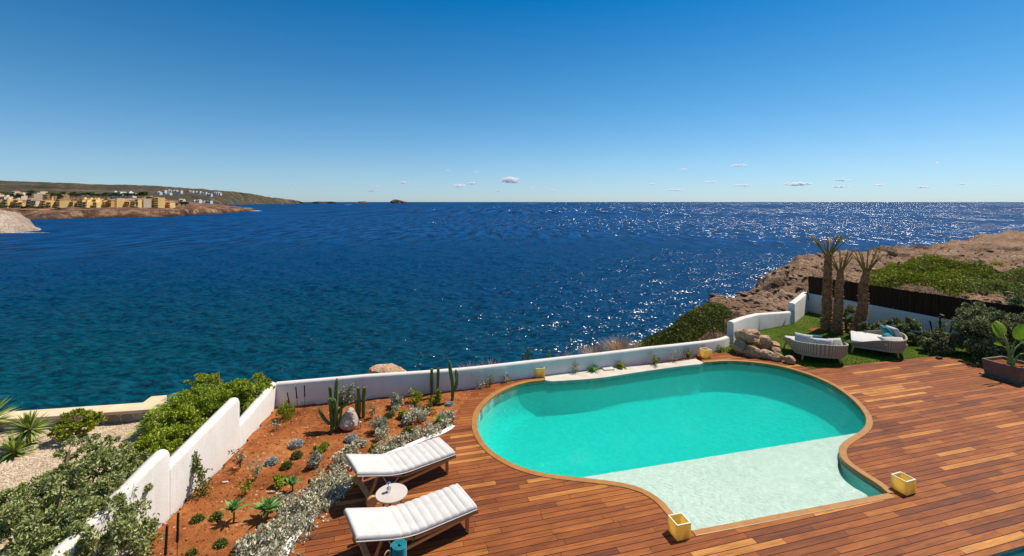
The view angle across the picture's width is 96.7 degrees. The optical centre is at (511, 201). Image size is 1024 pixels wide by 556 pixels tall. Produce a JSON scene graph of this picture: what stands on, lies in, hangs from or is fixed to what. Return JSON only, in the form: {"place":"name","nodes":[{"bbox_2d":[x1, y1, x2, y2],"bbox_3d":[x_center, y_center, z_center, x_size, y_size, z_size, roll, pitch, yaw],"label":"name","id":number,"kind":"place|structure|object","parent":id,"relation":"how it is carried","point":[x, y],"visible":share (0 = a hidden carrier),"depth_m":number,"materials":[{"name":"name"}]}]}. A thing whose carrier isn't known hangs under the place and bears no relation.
{"place":"outdoors","nodes":[
{"label":"outdoors","id":0,"kind":"place"},
{"bbox_2d":[0,210,40,232],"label":"pale headland","id":1,"kind":"structure","parent":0,"point":[12,222],"depth_m":245.12,"materials":[{"name":"stone"}]},
{"bbox_2d":[0,420,191,549],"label":"gravel garden","id":2,"kind":"object","parent":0,"point":[32,457],"visible":0.18,"depth_m":9.60,"materials":[{"name":"gravel"}]},
{"bbox_2d":[0,395,20,422],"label":"yucca","id":3,"kind":"object","parent":2,"relation":"on","point":[1,413],"visible":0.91,"depth_m":10.54,"materials":[{"name":"green plant"}]},
{"bbox_2d":[0,430,42,461],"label":"yucca","id":4,"kind":"object","parent":2,"relation":"on","point":[13,447],"visible":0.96,"depth_m":9.52,"materials":[{"name":"green plant"}]},
{"bbox_2d":[1,410,54,444],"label":"yucca","id":5,"kind":"object","parent":2,"relation":"on","point":[30,428],"visible":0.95,"depth_m":9.94,"materials":[{"name":"green plant"}]},
{"bbox_2d":[47,408,107,441],"bbox_3d":[-9.736,5.039,10.183,0.894,0.759,0.839,0,0,0],"label":"round bush","id":6,"kind":"object","parent":2,"relation":"on","point":[74,425],"visible":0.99,"depth_m":10.15,"materials":[{"name":"green plant"}]},
{"bbox_2d":[0,433,159,555],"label":"olive bush","id":7,"kind":"object","parent":2,"relation":"on","point":[46,521],"visible":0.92,"depth_m":6.21,"materials":[{"name":"green plant"}]},
{"bbox_2d":[0,395,166,430],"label":"stone wall","id":8,"kind":"structure","parent":2,"relation":"on","point":[121,413],"depth_m":10.99,"materials":[{"name":"stone"}]},
{"bbox_2d":[0,421,185,548],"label":"gravel stones","id":9,"kind":"object","parent":2,"relation":"on","point":[53,450],"visible":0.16,"depth_m":9.73,"materials":[{"name":"gravel"}]},
{"bbox_2d":[125,392,192,436],"bbox_3d":[-8.039,5.036,10.788,1.748,0.748,1.587,0,0,-36],"label":"bush","id":10,"kind":"object","parent":2,"relation":"on","point":[138,430],"visible":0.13,"depth_m":10.52,"materials":[{"name":"green plant"}]},
{"bbox_2d":[111,372,274,471],"bbox_3d":[-7.023,4.728,10.034,2.501,1.401,3.793,0,0,0],"label":"green hedge","id":11,"kind":"object","parent":2,"relation":"on","point":[190,405],"visible":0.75,"depth_m":9.78,"materials":[{"name":"green plant"}]},
{"bbox_2d":[0,197,257,219],"bbox_3d":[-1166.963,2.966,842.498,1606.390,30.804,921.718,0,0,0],"label":"town cliff","id":12,"kind":"structure","parent":0,"point":[193,208],"depth_m":497.36,"materials":[{"name":"stone"}]},
{"bbox_2d":[54,199,71,207],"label":"apartment building","id":13,"kind":"structure","parent":12,"relation":"on","point":[61,203],"depth_m":542.86,"materials":[{"name":"paint"}]},
{"bbox_2d":[77,199,92,207],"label":"apartment building","id":14,"kind":"structure","parent":12,"relation":"on","point":[83,203],"depth_m":551.68,"materials":[{"name":"yellow"}]},
{"bbox_2d":[152,197,164,207],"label":"apartment building","id":15,"kind":"structure","parent":12,"relation":"on","point":[158,202],"depth_m":610.56,"materials":[{"name":"paint"}]},
{"bbox_2d":[0,181,305,204],"bbox_3d":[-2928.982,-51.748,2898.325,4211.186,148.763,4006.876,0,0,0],"label":"scrub hills","id":16,"kind":"structure","parent":0,"point":[230,198],"depth_m":1990.60,"materials":[{"name":"plant"}]},
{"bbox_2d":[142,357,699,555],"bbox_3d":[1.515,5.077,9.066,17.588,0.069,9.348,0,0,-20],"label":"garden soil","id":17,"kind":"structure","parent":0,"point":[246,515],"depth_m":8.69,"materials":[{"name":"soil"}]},
{"bbox_2d":[132,513,163,553],"bbox_3d":[-5.272,4.802,6.497,0.503,0.580,0.389,0,0,0],"label":"young plant","id":18,"kind":"object","parent":17,"relation":"on","point":[156,536],"visible":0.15,"depth_m":6.57,"materials":[{"name":"green plant"}]},
{"bbox_2d":[50,382,275,555],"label":"dividing wall","id":19,"kind":"structure","parent":17,"relation":"on","point":[218,434],"depth_m":7.72,"materials":[{"name":"white paint"}]},
{"bbox_2d":[189,512,205,523],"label":"cushion plant","id":20,"kind":"object","parent":17,"relation":"on","point":[197,518],"visible":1,"depth_m":7.23,"materials":[{"name":"green plant"}]},
{"bbox_2d":[190,451,212,498],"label":"climbing plant","id":21,"kind":"object","parent":17,"relation":"on","point":[199,469],"visible":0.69,"depth_m":7.88,"materials":[{"name":"green plant"}]},
{"bbox_2d":[207,510,223,521],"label":"cushion plant","id":22,"kind":"object","parent":17,"relation":"on","point":[216,516],"visible":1,"depth_m":7.27,"materials":[{"name":"green plant"}]},
{"bbox_2d":[212,537,228,549],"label":"cushion plant","id":23,"kind":"object","parent":17,"relation":"on","point":[222,542],"visible":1,"depth_m":6.69,"materials":[{"name":"green plant"}]},
{"bbox_2d":[219,497,249,522],"bbox_3d":[-4.396,4.909,7.232,0.444,0.405,0.370,0,0,0],"label":"green rosette","id":24,"kind":"object","parent":17,"relation":"on","point":[233,505],"visible":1,"depth_m":7.22,"materials":[{"name":"plant"}]},
{"bbox_2d":[228,448,245,467],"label":"young plant","id":25,"kind":"object","parent":17,"relation":"on","point":[240,460],"visible":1,"depth_m":8.67,"materials":[{"name":"brown plant"}]},
{"bbox_2d":[231,531,258,555],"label":"creeping shrub","id":26,"kind":"object","parent":17,"relation":"on","point":[236,545],"visible":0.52,"depth_m":6.60,"materials":[{"name":"beige plant"}]},
{"bbox_2d":[245,454,268,478],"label":"young plant","id":27,"kind":"object","parent":17,"relation":"on","point":[256,471],"visible":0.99,"depth_m":8.32,"materials":[{"name":"green plant"}]},
{"bbox_2d":[235,528,278,555],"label":"creeping shrub","id":28,"kind":"object","parent":17,"relation":"on","point":[244,546],"visible":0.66,"depth_m":6.52,"materials":[{"name":"beige plant"}]},
{"bbox_2d":[250,495,281,518],"bbox_3d":[-3.962,4.933,7.319,0.502,0.357,0.485,0,0,0],"label":"green rosette","id":29,"kind":"object","parent":17,"relation":"on","point":[267,504],"visible":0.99,"depth_m":7.31,"materials":[{"name":"plant"}]},
{"bbox_2d":[243,540,302,555],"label":"creeping shrub","id":30,"kind":"object","parent":17,"relation":"on","point":[282,552],"visible":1,"depth_m":6.38,"materials":[{"name":"beige plant"}]},
{"bbox_2d":[252,520,294,553],"bbox_3d":[-3.525,4.905,6.667,0.655,0.374,0.572,0,0,25],"label":"creeping shrub","id":31,"kind":"object","parent":17,"relation":"on","point":[266,534],"visible":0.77,"depth_m":6.66,"materials":[{"name":"beige plant"}]},
{"bbox_2d":[272,474,289,489],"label":"flowering bush","id":32,"kind":"object","parent":17,"relation":"on","point":[277,479],"visible":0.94,"depth_m":8.12,"materials":[{"name":"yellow plant"}]},
{"bbox_2d":[274,400,296,420],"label":"feathery bush","id":33,"kind":"object","parent":17,"relation":"on","point":[284,410],"visible":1,"depth_m":10.62,"materials":[{"name":"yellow plant"}]},
{"bbox_2d":[266,511,304,543],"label":"creeping shrub","id":34,"kind":"object","parent":17,"relation":"on","point":[279,520],"visible":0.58,"depth_m":6.93,"materials":[{"name":"beige plant"}]},
{"bbox_2d":[273,497,306,524],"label":"creeping shrub","id":35,"kind":"object","parent":17,"relation":"on","point":[287,512],"visible":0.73,"depth_m":7.28,"materials":[{"name":"beige plant"}]},
{"bbox_2d":[274,517,317,550],"bbox_3d":[-3.245,4.954,6.806,0.677,0.277,0.609,0,0,-16],"label":"creeping shrub","id":36,"kind":"object","parent":17,"relation":"on","point":[298,525],"visible":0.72,"depth_m":6.78,"materials":[{"name":"beige plant"}]},
{"bbox_2d":[288,438,303,448],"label":"cushion plant","id":37,"kind":"object","parent":17,"relation":"on","point":[295,443],"visible":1,"depth_m":9.43,"materials":[{"name":"plant"}]},
{"bbox_2d":[285,510,313,538],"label":"creeping shrub","id":38,"kind":"object","parent":17,"relation":"on","point":[305,519],"visible":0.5,"depth_m":7.00,"materials":[{"name":"beige plant"}]},
{"bbox_2d":[281,488,325,515],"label":"creeping shrub","id":39,"kind":"object","parent":17,"relation":"on","point":[306,500],"visible":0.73,"depth_m":7.49,"materials":[{"name":"beige plant"}]},
{"bbox_2d":[288,501,328,531],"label":"creeping shrub","id":40,"kind":"object","parent":17,"relation":"on","point":[310,509],"visible":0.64,"depth_m":7.17,"materials":[{"name":"beige plant"}]},
{"bbox_2d":[306,449,322,468],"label":"grey shrub","id":41,"kind":"object","parent":17,"relation":"on","point":[313,461],"visible":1,"depth_m":8.68,"materials":[{"name":"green plant"}]},
{"bbox_2d":[302,474,329,495],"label":"creeping shrub","id":42,"kind":"object","parent":17,"relation":"on","point":[318,485],"visible":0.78,"depth_m":7.93,"materials":[{"name":"beige plant"}]},
{"bbox_2d":[313,441,329,452],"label":"flowering bush","id":43,"kind":"object","parent":17,"relation":"on","point":[323,446],"visible":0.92,"depth_m":9.25,"materials":[{"name":"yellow plant"}]},
{"bbox_2d":[309,489,344,511],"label":"creeping shrub","id":44,"kind":"object","parent":17,"relation":"on","point":[329,500],"visible":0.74,"depth_m":7.58,"materials":[{"name":"beige plant"}]},
{"bbox_2d":[315,463,346,490],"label":"creeping shrub","id":45,"kind":"object","parent":17,"relation":"on","point":[334,472],"visible":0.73,"depth_m":8.22,"materials":[{"name":"beige plant"}]},
{"bbox_2d":[321,481,345,500],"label":"creeping shrub","id":46,"kind":"object","parent":17,"relation":"on","point":[338,489],"visible":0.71,"depth_m":7.79,"materials":[{"name":"beige plant"}]},
{"bbox_2d":[318,378,349,431],"bbox_3d":[-3.940,4.510,10.134,0.675,1.121,0.260,0,0,9],"label":"columnar cactus","id":47,"kind":"object","parent":17,"relation":"on","point":[334,417],"visible":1,"depth_m":10.07,"materials":[{"name":"plant"}]},
{"bbox_2d":[329,449,350,471],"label":"creeping shrub","id":48,"kind":"object","parent":17,"relation":"on","point":[340,459],"visible":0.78,"depth_m":8.67,"materials":[{"name":"beige plant"}]},
{"bbox_2d":[330,474,352,493],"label":"creeping shrub","id":49,"kind":"object","parent":17,"relation":"on","point":[344,478],"visible":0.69,"depth_m":8.02,"materials":[{"name":"beige plant"}]},
{"bbox_2d":[338,383,355,403],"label":"leafy shrub","id":50,"kind":"object","parent":17,"relation":"on","point":[345,396],"visible":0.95,"depth_m":11.47,"materials":[{"name":"grey plant"}]},
{"bbox_2d":[339,407,357,430],"bbox_3d":[-3.676,4.887,10.236,0.390,0.532,0.439,0,0,0],"label":"boulder","id":51,"kind":"object","parent":17,"relation":"on","point":[349,421],"visible":0.98,"depth_m":10.09,"materials":[{"name":"stone"}]},
{"bbox_2d":[339,442,361,454],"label":"creeping shrub","id":52,"kind":"object","parent":17,"relation":"on","point":[348,449],"visible":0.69,"depth_m":9.06,"materials":[{"name":"beige plant"}]},
{"bbox_2d":[355,387,365,417],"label":"columnar cactus","id":53,"kind":"object","parent":17,"relation":"on","point":[358,406],"visible":0.94,"depth_m":10.68,"materials":[{"name":"plant"}]},
{"bbox_2d":[283,425,454,555],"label":"planting kerb","id":54,"kind":"structure","parent":17,"relation":"on","point":[445,430],"depth_m":9.21,"materials":[{"name":"concrete"}]},
{"bbox_2d":[368,414,388,432],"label":"feathery bush","id":55,"kind":"object","parent":17,"relation":"on","point":[381,422],"visible":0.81,"depth_m":10.03,"materials":[{"name":"grey plant"}]},
{"bbox_2d":[374,424,389,440],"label":"creeping shrub","id":56,"kind":"object","parent":17,"relation":"on","point":[381,432],"visible":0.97,"depth_m":9.71,"materials":[{"name":"beige plant"}]},
{"bbox_2d":[371,439,393,453],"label":"creeping shrub","id":57,"kind":"object","parent":17,"relation":"on","point":[380,449],"visible":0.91,"depth_m":9.18,"materials":[{"name":"beige plant"}]},
{"bbox_2d":[389,392,405,410],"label":"leafy shrub","id":58,"kind":"object","parent":17,"relation":"on","point":[396,400],"visible":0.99,"depth_m":11.21,"materials":[{"name":"grey plant"}]},
{"bbox_2d":[402,426,420,441],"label":"creeping shrub","id":59,"kind":"object","parent":17,"relation":"on","point":[413,436],"visible":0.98,"depth_m":9.70,"materials":[{"name":"beige plant"}]},
{"bbox_2d":[408,388,422,405],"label":"leafy shrub","id":60,"kind":"object","parent":17,"relation":"on","point":[418,395],"visible":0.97,"depth_m":11.54,"materials":[{"name":"green plant"}]},
{"bbox_2d":[407,405,428,422],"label":"creeping shrub","id":61,"kind":"object","parent":17,"relation":"on","point":[415,411],"visible":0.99,"depth_m":10.51,"materials":[{"name":"beige plant"}]},
{"bbox_2d":[414,421,441,438],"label":"creeping shrub","id":62,"kind":"object","parent":17,"relation":"on","point":[429,429],"visible":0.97,"depth_m":9.87,"materials":[{"name":"beige plant"}]},
{"bbox_2d":[429,386,441,403],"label":"leafy shrub","id":63,"kind":"object","parent":17,"relation":"on","point":[438,397],"visible":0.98,"depth_m":11.45,"materials":[{"name":"green plant"}]},
{"bbox_2d":[448,360,457,400],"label":"columnar cactus","id":64,"kind":"object","parent":17,"relation":"on","point":[454,387],"visible":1,"depth_m":11.59,"materials":[{"name":"plant"}]},
{"bbox_2d":[0,202,1023,416],"bbox_3d":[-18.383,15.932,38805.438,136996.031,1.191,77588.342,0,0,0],"label":"sea","id":65,"kind":"structure","parent":0,"point":[106,311],"depth_m":93.87,"materials":[{"name":"blue liquid"}]},
{"bbox_2d":[0,0,1023,201],"label":"sky","id":66,"kind":"structure","parent":0,"point":[298,100],"materials":[{"name":"blue"}]},
{"bbox_2d":[285,353,1023,555],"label":"deck","id":67,"kind":"structure","parent":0,"point":[946,433],"depth_m":7.65,"materials":[{"name":"brown wood"}]},
{"bbox_2d":[375,483,407,506],"bbox_3d":[-1.905,4.798,7.200,0.494,0.407,0.494,0,0,0],"label":"side table","id":68,"kind":"object","parent":67,"relation":"on","point":[398,493],"visible":0.86,"depth_m":7.17,"materials":[{"name":"white wood"}]},
{"bbox_2d":[345,437,455,506],"bbox_3d":[-1.969,4.684,8.176,1.825,0.632,0.836,0,0,-36],"label":"sun lounger","id":69,"kind":"object","parent":67,"relation":"on","point":[427,456],"visible":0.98,"depth_m":8.03,"materials":[{"name":"white fabric"}]},
{"bbox_2d":[344,483,477,555],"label":"sun lounger","id":70,"kind":"object","parent":67,"relation":"on","point":[432,514],"visible":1,"depth_m":6.60,"materials":[{"name":"white fabric"}]},
{"bbox_2d":[668,512,690,540],"bbox_3d":[2.518,4.885,6.853,0.242,0.230,0.242,0,0,-15],"label":"wax lantern","id":71,"kind":"object","parent":67,"relation":"on","point":[679,526],"visible":1,"depth_m":6.77,"materials":[{"name":"wax"}]},
{"bbox_2d":[471,359,895,535],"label":"swimming pool","id":72,"kind":"structure","parent":67,"relation":"in","point":[703,447],"depth_m":11.19,"materials":[{"name":"teal liquid"}]},
{"bbox_2d":[699,347,711,358],"bbox_3d":[6.245,4.870,14.685,0.273,0.259,0.273,0,0,-12],"label":"wax lantern","id":73,"kind":"object","parent":67,"relation":"on","point":[705,352],"visible":1,"depth_m":14.57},
{"bbox_2d":[732,339,746,353],"bbox_3d":[7.544,4.783,14.988,0.467,0.496,0.396,0,0,-30],"label":"boulder","id":74,"kind":"object","parent":67,"relation":"on","point":[739,346],"visible":0.95,"depth_m":14.93,"materials":[{"name":"stone"}]},
{"bbox_2d":[734,329,760,344],"bbox_3d":[7.857,4.516,15.205,0.706,0.619,0.760,0,0,-37],"label":"boulder","id":75,"kind":"object","parent":74,"relation":"on","point":[749,336],"visible":0.93,"depth_m":14.97,"materials":[{"name":"stone"}]},
{"bbox_2d":[743,345,760,357],"bbox_3d":[7.757,4.844,14.714,0.418,0.430,0.456,0,0,-31],"label":"boulder","id":76,"kind":"object","parent":67,"relation":"on","point":[751,351],"visible":0.99,"depth_m":14.59,"materials":[{"name":"stone"}]},
{"bbox_2d":[891,471,915,495],"bbox_3d":[6.789,4.882,7.898,0.248,0.235,0.247,0,0,-18],"label":"wax lantern","id":77,"kind":"object","parent":67,"relation":"on","point":[903,483],"visible":1,"depth_m":7.83,"materials":[{"name":"wax"}]},
{"bbox_2d":[979,356,1023,385],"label":"plant box","id":78,"kind":"object","parent":67,"relation":"on","point":[997,367],"visible":1,"depth_m":12.85,"materials":[{"name":"brown"}]},
{"bbox_2d":[991,321,1023,365],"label":"bird of paradise","id":79,"kind":"object","parent":78,"relation":"on","point":[999,328],"visible":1,"depth_m":12.92,"materials":[{"name":"green plant"}]},
{"bbox_2d":[990,546,1023,555],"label":"plunge pool","id":80,"kind":"structure","parent":67,"relation":"in","point":[1017,554],"depth_m":6.58,"materials":[{"name":"liquid"}]},
{"bbox_3d":[-1.520,4.824,5.980,0.371,0.352,0.312,0,0,0],"label":"towel basket","id":81,"kind":"object","parent":67,"relation":"on","visible":0},
{"bbox_2d":[390,539,406,555],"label":"towel","id":82,"kind":"object","parent":81,"relation":"in","point":[398,547],"visible":1,"depth_m":5.97,"materials":[{"name":"fabric"}]},
{"bbox_2d":[672,229,1023,324],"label":"rocky headland","id":83,"kind":"structure","parent":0,"point":[1008,238],"depth_m":39.26,"materials":[{"name":"stone"}]},
{"bbox_2d":[367,363,406,373],"bbox_3d":[-3.687,5.187,13.234,1.380,0.856,0.872,0,0,0],"label":"boulder","id":84,"kind":"object","parent":83,"relation":"on","point":[384,368],"visible":0.31,"depth_m":13.16,"materials":[{"name":"stone"}]},
{"bbox_2d":[276,335,731,406],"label":"garden wall","id":85,"kind":"structure","parent":83,"relation":"on","point":[377,385],"depth_m":12.38,"materials":[{"name":"white paint"}]},
{"bbox_2d":[596,336,639,350],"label":"dry bush","id":86,"kind":"object","parent":83,"relation":"on","point":[620,346],"visible":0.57,"depth_m":16.60,"materials":[{"name":"beige plant"}]},
{"bbox_2d":[631,301,733,347],"bbox_3d":[7.569,5.419,19.050,2.720,1.745,10.465,0,0,41],"label":"scrub cover","id":87,"kind":"object","parent":83,"relation":"on","point":[693,325],"visible":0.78,"depth_m":18.54,"materials":[{"name":"green plant"}]},
{"bbox_2d":[696,311,745,340],"bbox_3d":[8.973,5.356,19.126,1.784,0.702,6.703,0,0,37],"label":"scrub cover","id":88,"kind":"object","parent":83,"relation":"on","point":[735,314],"visible":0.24,"depth_m":18.27,"materials":[{"name":"brown plant"}]},
{"bbox_2d":[727,292,807,343],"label":"garden wall","id":89,"kind":"structure","parent":83,"relation":"on","point":[797,309],"depth_m":18.11,"materials":[{"name":"white paint"}]},
{"bbox_2d":[708,245,1023,313],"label":"loose rocks","id":90,"kind":"object","parent":83,"relation":"on","point":[781,308],"visible":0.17,"depth_m":28.50,"materials":[{"name":"stone"}]},
{"bbox_2d":[808,276,1023,347],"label":"screen fence","id":91,"kind":"object","parent":83,"relation":"on","point":[923,308],"visible":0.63,"depth_m":17.93,"materials":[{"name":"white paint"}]},
{"bbox_2d":[892,283,969,298],"bbox_3d":[22.559,5.314,25.634,5.832,1.114,4.288,0,0,-41],"label":"scrub cover","id":92,"kind":"object","parent":83,"relation":"on","point":[922,288],"visible":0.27,"depth_m":26.21,"materials":[{"name":"green plant"}]},
{"bbox_2d":[869,253,1001,296],"bbox_3d":[30.628,5.072,32.824,19.088,1.700,6.958,0,0,-41],"label":"scrub cover","id":93,"kind":"object","parent":83,"relation":"on","point":[944,275],"visible":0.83,"depth_m":31.18,"materials":[{"name":"green plant"}]},
{"bbox_2d":[956,266,1023,296],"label":"scrub cover","id":94,"kind":"object","parent":83,"relation":"on","point":[991,286],"visible":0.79,"depth_m":28.15,"materials":[{"name":"green plant"}]},
{"bbox_2d":[713,311,1023,368],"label":"lawn","id":95,"kind":"structure","parent":0,"point":[845,336],"depth_m":15.14,"materials":[{"name":"plant"}]},
{"bbox_2d":[755,335,772,349],"bbox_3d":[8.397,4.697,15.259,0.617,0.515,0.498,0,0,0],"label":"boulder","id":96,"kind":"object","parent":95,"relation":"on","point":[766,341],"visible":0.75,"depth_m":15.07,"materials":[{"name":"stone"}]},
{"bbox_2d":[783,336,848,363],"bbox_3d":[9.822,4.699,14.726,1.568,0.617,1.579,0,0,18],"label":"woven daybed","id":97,"kind":"object","parent":95,"relation":"on","point":[839,352],"visible":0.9,"depth_m":14.08,"materials":[{"name":"grey wicker"}]},
{"bbox_2d":[795,332,812,342],"bbox_3d":[9.306,4.420,14.563,0.500,0.420,0.177,0,-28,46],"label":"cushion","id":98,"kind":"object","parent":97,"relation":"on","point":[800,337],"visible":0.61,"depth_m":14.51,"materials":[{"name":"fabric"}]},
{"bbox_2d":[810,337,832,344],"bbox_3d":[9.695,4.450,14.237,0.620,0.360,0.168,0,-20,18],"label":"cushion","id":99,"kind":"object","parent":97,"relation":"on","point":[821,341],"visible":0.56,"depth_m":14.20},
{"bbox_2d":[807,231,849,331],"bbox_3d":[12.429,3.122,17.857,1.458,3.985,1.351,0,0,0],"label":"date palm","id":100,"kind":"object","parent":95,"relation":"on","point":[826,307],"visible":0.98,"depth_m":17.70,"materials":[{"name":"brown plant"}]},
{"bbox_2d":[822,249,853,334],"bbox_3d":[12.425,3.442,17.366,1.041,3.340,0.949,0,0,38],"label":"date palm","id":101,"kind":"object","parent":95,"relation":"on","point":[837,324],"visible":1,"depth_m":17.24,"materials":[{"name":"brown plant"}]},
{"bbox_2d":[843,304,855,329],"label":"hedge shrub","id":102,"kind":"object","parent":95,"relation":"on","point":[849,310],"visible":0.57,"depth_m":17.77,"materials":[{"name":"green plant"}]},
{"bbox_2d":[847,246,883,331],"bbox_3d":[13.524,3.435,17.469,1.173,3.438,1.168,0,0,30],"label":"date palm","id":103,"kind":"object","parent":95,"relation":"on","point":[861,313],"visible":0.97,"depth_m":17.32,"materials":[{"name":"brown plant"}]},
{"bbox_2d":[857,319,892,331],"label":"hedge shrub","id":104,"kind":"object","parent":95,"relation":"on","point":[869,327],"visible":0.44,"depth_m":16.51,"materials":[{"name":"green plant"}]},
{"bbox_2d":[849,330,907,357],"bbox_3d":[12.240,4.699,15.265,1.532,0.617,1.520,0,0,36],"label":"woven daybed","id":105,"kind":"object","parent":95,"relation":"on","point":[871,340],"visible":0.91,"depth_m":14.88,"materials":[{"name":"grey wicker"}]},
{"bbox_2d":[886,316,922,343],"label":"hedge shrub","id":106,"kind":"object","parent":95,"relation":"on","point":[908,324],"visible":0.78,"depth_m":16.12,"materials":[{"name":"green plant"}]},
{"bbox_2d":[915,328,965,355],"bbox_3d":[14.329,4.670,15.139,1.441,0.938,1.064,0,0,26],"label":"hedge shrub","id":107,"kind":"object","parent":95,"relation":"on","point":[945,346],"visible":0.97,"depth_m":15.04,"materials":[{"name":"green plant"}]},
{"bbox_2d":[949,300,1023,360],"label":"hedge shrub","id":108,"kind":"object","parent":95,"relation":"on","point":[981,344],"visible":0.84,"depth_m":14.43,"materials":[{"name":"green plant"}]},
{"bbox_2d":[1003,294,1023,359],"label":"hedge shrub","id":109,"kind":"object","parent":95,"relation":"on","point":[1016,300],"visible":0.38,"depth_m":15.34,"materials":[{"name":"green plant"}]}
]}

